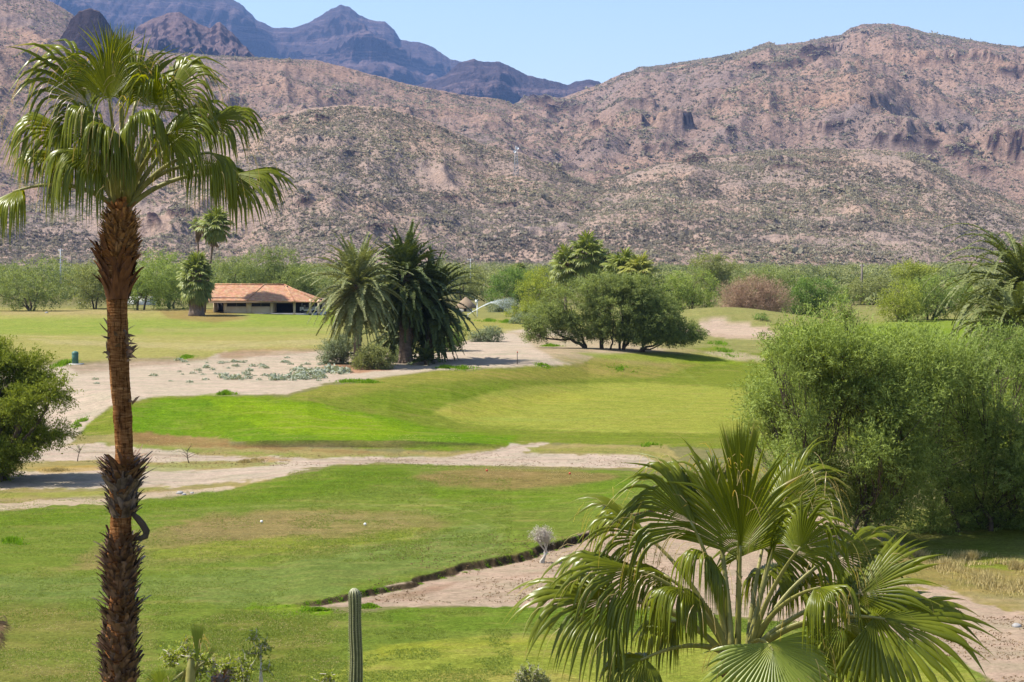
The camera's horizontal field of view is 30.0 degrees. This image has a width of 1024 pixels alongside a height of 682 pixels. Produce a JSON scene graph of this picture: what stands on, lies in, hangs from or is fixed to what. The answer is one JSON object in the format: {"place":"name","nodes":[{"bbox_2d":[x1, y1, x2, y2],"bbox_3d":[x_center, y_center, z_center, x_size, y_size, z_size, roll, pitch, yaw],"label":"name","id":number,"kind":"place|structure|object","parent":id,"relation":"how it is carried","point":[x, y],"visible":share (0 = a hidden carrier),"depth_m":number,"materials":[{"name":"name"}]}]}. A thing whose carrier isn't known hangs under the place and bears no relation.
{"place":"outdoors","nodes":[
{"label":"outdoors","id":0,"kind":"place"},
{"bbox_2d":[57,8,130,62],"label":"rock knob","id":1,"kind":"object","parent":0,"point":[83,19],"visible":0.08,"depth_m":2458.75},
{"bbox_2d":[125,12,254,56],"bbox_3d":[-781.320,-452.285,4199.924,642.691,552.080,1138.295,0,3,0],"label":"crag","id":2,"kind":"structure","parent":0,"point":[177,30],"depth_m":4175.24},
{"bbox_2d":[48,0,460,84],"bbox_3d":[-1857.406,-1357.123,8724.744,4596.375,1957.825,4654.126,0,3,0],"label":"mountain","id":3,"kind":"structure","parent":0,"point":[344,36],"depth_m":8454.43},
{"bbox_2d":[0,105,599,268],"bbox_3d":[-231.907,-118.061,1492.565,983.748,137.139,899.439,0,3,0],"label":"foothill","id":4,"kind":"structure","parent":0,"point":[152,222],"depth_m":1309.04,"materials":[{"name":"stone"}]},
{"bbox_2d":[0,105,1023,270],"bbox_3d":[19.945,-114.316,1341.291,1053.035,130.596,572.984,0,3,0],"label":"hill scrub","id":5,"kind":"object","parent":4,"relation":"on","point":[681,235],"visible":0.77,"depth_m":1303.23,"materials":[{"name":"plant"}]},
{"bbox_2d":[513,146,518,175],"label":"lattice mast","id":6,"kind":"object","parent":4,"relation":"on","point":[515,150],"visible":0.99,"depth_m":1423.16,"materials":[{"name":"metal"}]},
{"bbox_2d":[0,0,622,209],"bbox_3d":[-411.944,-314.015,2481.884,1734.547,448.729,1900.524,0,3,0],"label":"mountain","id":7,"kind":"structure","parent":0,"point":[12,21],"depth_m":2435.77,"materials":[{"name":"stone"}]},
{"bbox_2d":[0,0,1023,204],"bbox_3d":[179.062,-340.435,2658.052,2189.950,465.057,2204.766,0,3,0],"label":"mountain scrub","id":8,"kind":"object","parent":7,"relation":"on","point":[736,56],"visible":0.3,"depth_m":2545.00,"materials":[{"name":"plant"}]},
{"bbox_2d":[414,59,600,103],"bbox_3d":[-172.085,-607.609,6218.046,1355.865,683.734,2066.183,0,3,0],"label":"mountain","id":9,"kind":"structure","parent":0,"point":[495,80],"depth_m":6244.15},
{"bbox_2d":[0,271,1019,681],"bbox_3d":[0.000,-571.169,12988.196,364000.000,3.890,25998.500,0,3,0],"label":"ground","id":10,"kind":"structure","parent":0,"point":[228,447],"depth_m":99.97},
{"bbox_2d":[0,615,12,649],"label":"shrub","id":11,"kind":"object","parent":10,"relation":"on","point":[2,624],"visible":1,"depth_m":20.11,"materials":[{"name":"brown plant"}]},
{"bbox_2d":[128,297,155,304],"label":"shed","id":12,"kind":"structure","parent":10,"relation":"on","point":[142,303],"depth_m":322.03,"materials":[{"name":"white paint"}]},
{"bbox_2d":[0,20,299,681],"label":"fan palm","id":13,"kind":"object","parent":10,"relation":"on","point":[117,177],"visible":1,"depth_m":25.76,"materials":[{"name":"green plant"}]},
{"bbox_2d":[139,621,218,681],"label":"fan palm","id":14,"kind":"object","parent":10,"relation":"on","point":[187,674],"visible":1,"depth_m":25.13,"materials":[{"name":"green plant"}]},
{"bbox_2d":[158,634,222,681],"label":"shrub","id":15,"kind":"object","parent":10,"relation":"on","point":[175,657],"visible":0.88,"depth_m":25.49,"materials":[{"name":"green plant"}]},
{"bbox_2d":[207,664,234,681],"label":"shrub","id":16,"kind":"object","parent":10,"relation":"on","point":[220,677],"visible":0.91,"depth_m":26.16,"materials":[{"name":"purple plant"}]},
{"bbox_2d":[207,252,262,303],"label":"tree","id":17,"kind":"object","parent":10,"relation":"on","point":[226,273],"visible":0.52,"depth_m":329.26,"materials":[{"name":"green plant"}]},
{"bbox_2d":[216,650,259,681],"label":"shrub","id":18,"kind":"object","parent":10,"relation":"on","point":[243,673],"visible":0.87,"depth_m":26.66,"materials":[{"name":"green plant"}]},
{"bbox_2d":[236,457,266,463],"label":"dry grass","id":19,"kind":"structure","parent":10,"relation":"on","point":[247,460],"depth_m":93.27,"materials":[{"name":"plant"}]},
{"bbox_2d":[242,627,275,681],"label":"shrub","id":20,"kind":"object","parent":10,"relation":"on","point":[260,648],"visible":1,"depth_m":26.19,"materials":[{"name":"green plant"}]},
{"bbox_2d":[241,244,303,284],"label":"tree","id":21,"kind":"object","parent":10,"relation":"on","point":[270,274],"visible":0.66,"depth_m":333.85,"materials":[{"name":"green plant"}]},
{"bbox_2d":[275,259,335,304],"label":"tree","id":22,"kind":"object","parent":10,"relation":"on","point":[292,282],"visible":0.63,"depth_m":329.01,"materials":[{"name":"green plant"}]},
{"bbox_2d":[300,303,316,312],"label":"golf cart","id":23,"kind":"object","parent":10,"relation":"on","point":[303,309],"visible":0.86,"depth_m":256.12,"materials":[{"name":"white paint"}]},
{"bbox_2d":[311,669,338,681],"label":"shrub","id":24,"kind":"object","parent":10,"relation":"on","point":[328,678],"visible":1,"depth_m":27.16,"materials":[{"name":"green plant"}]},
{"bbox_2d":[284,602,381,612],"bbox_3d":[-5.415,7.524,54.030,3.501,0.177,1.254,0,3,-7],"label":"weed patch","id":25,"kind":"object","parent":10,"relation":"on","point":[367,605],"visible":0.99,"depth_m":53.94,"materials":[{"name":"green plant"}]},
{"bbox_2d":[348,588,362,681],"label":"column cactus","id":26,"kind":"object","parent":10,"relation":"on","point":[355,668],"depth_m":40.22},
{"bbox_2d":[434,320,468,350],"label":"bush","id":27,"kind":"object","parent":10,"relation":"on","point":[456,344],"visible":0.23,"depth_m":161.94,"materials":[{"name":"green plant"}]},
{"bbox_2d":[455,297,476,311],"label":"hut","id":28,"kind":"object","parent":10,"relation":"on","point":[468,303],"visible":0.77,"depth_m":292.13,"materials":[{"name":"concrete"}]},
{"bbox_2d":[443,258,494,299],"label":"tree","id":29,"kind":"object","parent":10,"relation":"on","point":[465,280],"visible":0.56,"depth_m":359.68,"materials":[{"name":"green plant"}]},
{"bbox_2d":[467,298,514,314],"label":"water spray","id":30,"kind":"object","parent":10,"relation":"on","point":[497,301],"visible":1,"depth_m":256.99,"materials":[{"name":"liquid"}]},
{"bbox_2d":[481,296,520,311],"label":"bush","id":31,"kind":"object","parent":10,"relation":"on","point":[498,307],"visible":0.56,"depth_m":289.53,"materials":[{"name":"plant"}]},
{"bbox_2d":[0,260,1005,306],"bbox_3d":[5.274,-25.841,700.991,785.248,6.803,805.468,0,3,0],"label":"brush woodland","id":32,"kind":"object","parent":10,"relation":"on","point":[838,271],"visible":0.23,"depth_m":624.17,"materials":[{"name":"green plant"}]},
{"bbox_2d":[0,307,1023,681],"bbox_3d":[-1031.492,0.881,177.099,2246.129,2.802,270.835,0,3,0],"label":"fairway","id":33,"kind":"structure","parent":10,"relation":"on","point":[674,397],"depth_m":76.74,"materials":[{"name":"plant"}]},
{"bbox_2d":[1,535,29,544],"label":"weed patch","id":34,"kind":"object","parent":33,"relation":"on","point":[12,539],"visible":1,"depth_m":66.71,"materials":[{"name":"green plant"}]},
{"bbox_2d":[0,253,81,310],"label":"tree","id":35,"kind":"object","parent":33,"relation":"on","point":[37,299],"visible":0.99,"depth_m":287.21,"materials":[{"name":"green plant"}]},
{"bbox_2d":[62,259,106,308],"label":"tree","id":36,"kind":"object","parent":33,"relation":"on","point":[89,283],"visible":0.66,"depth_m":298.90,"materials":[{"name":"green plant"}]},
{"bbox_2d":[128,247,179,309],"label":"tree","id":37,"kind":"object","parent":33,"relation":"on","point":[143,288],"visible":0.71,"depth_m":261.23,"materials":[{"name":"green plant"}]},
{"bbox_2d":[144,247,188,308],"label":"tree","id":38,"kind":"object","parent":33,"relation":"on","point":[176,296],"visible":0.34,"depth_m":297.14,"materials":[{"name":"green plant"}]},
{"bbox_2d":[176,354,196,358],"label":"weed patch","id":39,"kind":"object","parent":33,"relation":"on","point":[185,356],"visible":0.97,"depth_m":150.76,"materials":[{"name":"green plant"}]},
{"bbox_2d":[176,250,214,315],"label":"fan palm","id":40,"kind":"object","parent":33,"relation":"on","point":[195,275],"visible":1,"depth_m":247.75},
{"bbox_2d":[188,216,202,252],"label":"fan palm","id":41,"kind":"object","parent":33,"relation":"on","point":[198,234],"visible":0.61,"depth_m":260.05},
{"bbox_2d":[194,205,234,312],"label":"fan palm","id":42,"kind":"object","parent":33,"relation":"on","point":[214,233],"visible":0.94,"depth_m":253.47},
{"bbox_2d":[215,389,239,396],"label":"weed patch","id":43,"kind":"object","parent":33,"relation":"on","point":[225,392],"visible":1,"depth_m":114.76,"materials":[{"name":"green plant"}]},
{"bbox_2d":[208,283,326,314],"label":"house","id":44,"kind":"structure","parent":33,"relation":"on","point":[258,298],"depth_m":255.64,"materials":[{"name":"beige paint"}]},
{"bbox_2d":[227,303,245,306],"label":"window","id":45,"kind":"structure","parent":44,"relation":"in","point":[228,304],"depth_m":255.11,"materials":[{"name":"black glass"}]},
{"bbox_2d":[251,303,269,306],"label":"window","id":46,"kind":"structure","parent":44,"relation":"in","point":[252,304],"depth_m":255.11,"materials":[{"name":"black glass"}]},
{"bbox_2d":[0,469,857,681],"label":"grass tufts","id":47,"kind":"object","parent":33,"relation":"on","point":[255,676],"visible":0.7,"depth_m":53.24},
{"bbox_2d":[474,318,516,322],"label":"weed patch","id":48,"kind":"object","parent":33,"relation":"on","point":[495,320],"visible":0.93,"depth_m":240.03,"materials":[{"name":"green plant"}]},
{"bbox_2d":[535,362,552,369],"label":"weed patch","id":49,"kind":"object","parent":33,"relation":"on","point":[540,364],"visible":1,"depth_m":149.28,"materials":[{"name":"green plant"}]},
{"bbox_2d":[598,360,641,373],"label":"weed patch","id":50,"kind":"object","parent":33,"relation":"on","point":[620,368],"visible":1,"depth_m":155.67,"materials":[{"name":"green plant"}]},
{"bbox_2d":[613,289,710,351],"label":"mesquite tree","id":51,"kind":"object","parent":33,"relation":"on","point":[667,330],"visible":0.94,"depth_m":166.94,"materials":[{"name":"green plant"}]},
{"bbox_2d":[703,340,748,357],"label":"weed patch","id":52,"kind":"object","parent":33,"relation":"on","point":[725,350],"visible":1,"depth_m":174.56,"materials":[{"name":"green plant"}]},
{"bbox_2d":[861,311,1023,535],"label":"mesquite tree","id":53,"kind":"object","parent":33,"relation":"on","point":[975,502],"visible":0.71,"depth_m":69.06,"materials":[{"name":"green plant"}]},
{"bbox_2d":[895,547,1023,600],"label":"dry grass","id":54,"kind":"structure","parent":33,"relation":"on","point":[986,580],"depth_m":60.94,"materials":[{"name":"plant"}]},
{"bbox_2d":[922,223,1023,392],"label":"date palm","id":55,"kind":"object","parent":33,"relation":"on","point":[1012,274],"visible":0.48,"depth_m":117.44,"materials":[{"name":"green plant"}]},
{"bbox_2d":[944,280,1023,426],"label":"date palm","id":56,"kind":"object","parent":33,"relation":"on","point":[1015,306],"visible":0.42,"depth_m":111.58,"materials":[{"name":"green plant"}]},
{"bbox_2d":[481,264,545,307],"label":"tree","id":57,"kind":"object","parent":10,"relation":"on","point":[511,292],"visible":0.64,"depth_m":299.17,"materials":[{"name":"green plant"}]},
{"bbox_2d":[502,299,538,316],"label":"bush","id":58,"kind":"object","parent":10,"relation":"on","point":[522,307],"visible":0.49,"depth_m":261.68,"materials":[{"name":"green plant"}]},
{"bbox_2d":[514,262,526,272],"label":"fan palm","id":59,"kind":"object","parent":10,"relation":"on","point":[522,265],"visible":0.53,"depth_m":419.30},
{"bbox_2d":[507,311,548,323],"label":"bush","id":60,"kind":"object","parent":10,"relation":"on","point":[515,318],"visible":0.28,"depth_m":234.59,"materials":[{"name":"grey plant"}]},
{"bbox_2d":[510,659,551,681],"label":"shrub","id":61,"kind":"object","parent":10,"relation":"on","point":[524,677],"visible":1,"depth_m":40.30,"materials":[{"name":"green plant"}]},
{"bbox_2d":[513,265,572,312],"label":"tree","id":62,"kind":"object","parent":10,"relation":"on","point":[534,280],"visible":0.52,"depth_m":269.28,"materials":[{"name":"green plant"}]},
{"bbox_2d":[547,242,581,310],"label":"fan palm","id":63,"kind":"object","parent":10,"relation":"on","point":[565,268],"visible":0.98,"depth_m":260.95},
{"bbox_2d":[568,230,608,315],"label":"fan palm","id":64,"kind":"object","parent":10,"relation":"on","point":[586,262],"visible":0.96,"depth_m":260.62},
{"bbox_2d":[587,239,613,289],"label":"fan palm","id":65,"kind":"object","parent":10,"relation":"on","point":[604,250],"visible":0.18,"depth_m":264.93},
{"bbox_2d":[599,246,639,314],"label":"fan palm","id":66,"kind":"object","parent":10,"relation":"on","point":[615,261],"visible":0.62,"depth_m":256.83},
{"bbox_2d":[616,250,660,286],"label":"fan palm","id":67,"kind":"object","parent":10,"relation":"on","point":[643,264],"visible":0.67,"depth_m":254.91,"materials":[{"name":"green plant"}]},
{"bbox_2d":[640,441,669,447],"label":"weed patch","id":68,"kind":"object","parent":10,"relation":"on","point":[647,444],"visible":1,"depth_m":101.05,"materials":[{"name":"green plant"}]},
{"bbox_2d":[650,261,721,310],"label":"tree","id":69,"kind":"object","parent":10,"relation":"on","point":[699,300],"visible":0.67,"depth_m":254.32,"materials":[{"name":"green plant"}]},
{"bbox_2d":[684,247,743,291],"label":"tree","id":70,"kind":"object","parent":10,"relation":"on","point":[713,265],"visible":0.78,"depth_m":378.89,"materials":[{"name":"green plant"}]},
{"bbox_2d":[500,414,1001,681],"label":"fan palm","id":71,"kind":"object","parent":10,"relation":"on","point":[762,512],"visible":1,"depth_m":19.84,"materials":[{"name":"green plant"}]},
{"bbox_2d":[710,270,798,312],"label":"bare tree","id":72,"kind":"object","parent":10,"relation":"on","point":[748,300],"visible":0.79,"depth_m":245.14,"materials":[{"name":"brown plant"}]},
{"bbox_2d":[752,312,769,319],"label":"bush","id":73,"kind":"object","parent":10,"relation":"on","point":[763,316],"visible":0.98,"depth_m":225.93,"materials":[{"name":"green plant"}]},
{"bbox_2d":[728,262,813,299],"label":"tree","id":74,"kind":"object","parent":10,"relation":"on","point":[781,273],"visible":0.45,"depth_m":339.20,"materials":[{"name":"green plant"}]},
{"bbox_2d":[778,274,853,317],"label":"tree","id":75,"kind":"object","parent":10,"relation":"on","point":[818,293],"visible":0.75,"depth_m":259.25,"materials":[{"name":"green plant"}]},
{"bbox_2d":[839,271,905,304],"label":"tree","id":76,"kind":"object","parent":10,"relation":"on","point":[865,290],"visible":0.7,"depth_m":319.24,"materials":[{"name":"green plant"}]},
{"bbox_2d":[873,276,930,321],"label":"tree","id":77,"kind":"object","parent":10,"relation":"on","point":[903,311],"visible":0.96,"depth_m":244.55,"materials":[{"name":"green plant"}]},
{"bbox_2d":[889,257,941,290],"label":"tree","id":78,"kind":"object","parent":10,"relation":"on","point":[910,272],"visible":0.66,"depth_m":399.02,"materials":[{"name":"green plant"}]},
{"bbox_2d":[899,270,985,319],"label":"tree","id":79,"kind":"object","parent":10,"relation":"on","point":[936,303],"visible":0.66,"depth_m":249.15,"materials":[{"name":"green plant"}]},
{"bbox_2d":[0,315,1023,681],"bbox_3d":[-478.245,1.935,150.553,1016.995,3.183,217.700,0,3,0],"label":"sand path","id":80,"kind":"structure","parent":0,"point":[512,349],"depth_m":89.10,"materials":[{"name":"sand"}]},
{"bbox_2d":[0,333,85,481],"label":"mesquite tree","id":81,"kind":"object","parent":80,"relation":"on","point":[25,389],"visible":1,"depth_m":83.85,"materials":[{"name":"green plant"}]},
{"bbox_2d":[28,466,78,471],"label":"dry grass","id":82,"kind":"structure","parent":80,"relation":"on","point":[59,469],"depth_m":88.49,"materials":[{"name":"plant"}]},
{"bbox_2d":[50,358,80,367],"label":"weed patch","id":83,"kind":"object","parent":80,"relation":"on","point":[62,362],"visible":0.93,"depth_m":144.46,"materials":[{"name":"green plant"}]},
{"bbox_2d":[69,351,83,364],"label":"utility post","id":84,"kind":"object","parent":80,"relation":"on","point":[75,360],"visible":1,"depth_m":144.90,"materials":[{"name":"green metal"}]},
{"bbox_2d":[69,415,89,429],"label":"weed patch","id":85,"kind":"object","parent":80,"relation":"on","point":[80,420],"visible":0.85,"depth_m":108.01,"materials":[{"name":"green plant"}]},
{"bbox_2d":[230,373,245,379],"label":"silver shrub","id":86,"kind":"object","parent":80,"relation":"on","point":[235,376],"visible":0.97,"depth_m":129.15,"materials":[{"name":"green plant"}]},
{"bbox_2d":[0,432,592,681],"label":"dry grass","id":87,"kind":"structure","parent":80,"relation":"on","point":[256,548],"depth_m":63.47,"materials":[{"name":"plant"}]},
{"bbox_2d":[322,362,338,370],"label":"silver shrub","id":88,"kind":"object","parent":80,"relation":"on","point":[331,367],"visible":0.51,"depth_m":138.66,"materials":[{"name":"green plant"}]},
{"bbox_2d":[313,331,352,363],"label":"bush","id":89,"kind":"object","parent":80,"relation":"on","point":[336,352],"visible":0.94,"depth_m":146.85,"materials":[{"name":"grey plant"}]},
{"bbox_2d":[330,367,346,374],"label":"silver shrub","id":90,"kind":"object","parent":80,"relation":"on","point":[338,370],"visible":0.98,"depth_m":135.86,"materials":[{"name":"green plant"}]},
{"bbox_2d":[319,334,363,363],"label":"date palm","id":91,"kind":"object","parent":80,"relation":"on","point":[342,352],"visible":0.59,"depth_m":147.83,"materials":[{"name":"green plant"}]},
{"bbox_2d":[296,231,413,365],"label":"date palm","id":92,"kind":"object","parent":80,"relation":"on","point":[356,306],"visible":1,"depth_m":142.99,"materials":[{"name":"green plant"}]},
{"bbox_2d":[329,377,384,383],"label":"weed patch","id":93,"kind":"object","parent":80,"relation":"on","point":[360,380],"visible":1,"depth_m":126.13,"materials":[{"name":"green plant"}]},
{"bbox_2d":[346,341,397,369],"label":"bush","id":94,"kind":"object","parent":80,"relation":"on","point":[374,356],"visible":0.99,"depth_m":140.85,"materials":[{"name":"green plant"}]},
{"bbox_2d":[351,313,435,362],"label":"date palm","id":95,"kind":"object","parent":80,"relation":"on","point":[395,349],"visible":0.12,"depth_m":151.19,"materials":[{"name":"green plant"}]},
{"bbox_2d":[364,218,455,362],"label":"date palm","id":96,"kind":"object","parent":80,"relation":"on","point":[407,256],"visible":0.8,"depth_m":147.96,"materials":[{"name":"green plant"}]},
{"bbox_2d":[405,340,444,365],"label":"shrub","id":97,"kind":"object","parent":80,"relation":"on","point":[427,354],"visible":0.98,"depth_m":147.02,"materials":[{"name":"green plant"}]},
{"bbox_2d":[384,245,487,362],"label":"date palm","id":98,"kind":"object","parent":80,"relation":"on","point":[439,331],"visible":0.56,"depth_m":150.18,"materials":[{"name":"green plant"}]},
{"bbox_2d":[303,521,611,606],"bbox_3d":[-0.026,7.014,63.018,1.823,0.374,20.894,1,3,30],"label":"grass fringe","id":99,"kind":"object","parent":80,"relation":"on","point":[375,588],"depth_m":57.02,"materials":[{"name":"green plant"}]},
{"bbox_2d":[433,364,488,370],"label":"weed patch","id":100,"kind":"object","parent":80,"relation":"on","point":[461,367],"visible":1,"depth_m":142.04,"materials":[{"name":"green plant"}]},
{"bbox_2d":[467,325,507,341],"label":"bush","id":101,"kind":"object","parent":80,"relation":"on","point":[487,334],"visible":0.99,"depth_m":188.05,"materials":[{"name":"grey plant"}]},
{"bbox_2d":[528,522,555,562],"bbox_3d":[0.972,6.652,61.873,1.052,1.584,0.735,0,3,0],"label":"bare tree","id":102,"kind":"object","parent":80,"relation":"on","point":[542,534],"visible":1,"depth_m":61.84,"materials":[{"name":"grey plant"}]},
{"bbox_2d":[537,343,562,346],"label":"weed patch","id":103,"kind":"object","parent":80,"relation":"on","point":[551,345],"visible":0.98,"depth_m":176.92,"materials":[{"name":"green plant"}]},
{"bbox_2d":[103,340,1023,681],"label":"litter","id":104,"kind":"object","parent":80,"relation":"on","point":[573,542],"visible":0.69,"depth_m":61.95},
{"bbox_2d":[518,268,624,348],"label":"mesquite tree","id":105,"kind":"object","parent":80,"relation":"on","point":[558,323],"visible":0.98,"depth_m":167.57,"materials":[{"name":"green plant"}]},
{"bbox_2d":[584,271,665,349],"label":"mesquite tree","id":106,"kind":"object","parent":80,"relation":"on","point":[637,289],"visible":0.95,"depth_m":166.80,"materials":[{"name":"green plant"}]},
{"bbox_2d":[724,289,966,545],"bbox_3d":[11.493,2.733,66.097,8.309,9.296,8.241,1,3,14],"label":"mesquite tree","id":107,"kind":"object","parent":80,"relation":"on","point":[891,375],"visible":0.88,"depth_m":64.98,"materials":[{"name":"green plant"}]},
{"bbox_2d":[235,0,1023,84],"label":"sky","id":108,"kind":"structure","parent":0,"point":[567,42],"materials":[{"name":"blue"}]},
{"bbox_2d":[477,147,1023,268],"bbox_3d":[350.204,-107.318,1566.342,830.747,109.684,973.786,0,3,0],"label":"foothill","id":109,"kind":"structure","parent":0,"point":[886,237],"depth_m":1351.24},
{"bbox_2d":[508,24,1023,204],"bbox_3d":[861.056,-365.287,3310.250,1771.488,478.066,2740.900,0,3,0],"label":"mountain","id":110,"kind":"structure","parent":0,"point":[677,121],"depth_m":2506.02,"materials":[{"name":"stone"}]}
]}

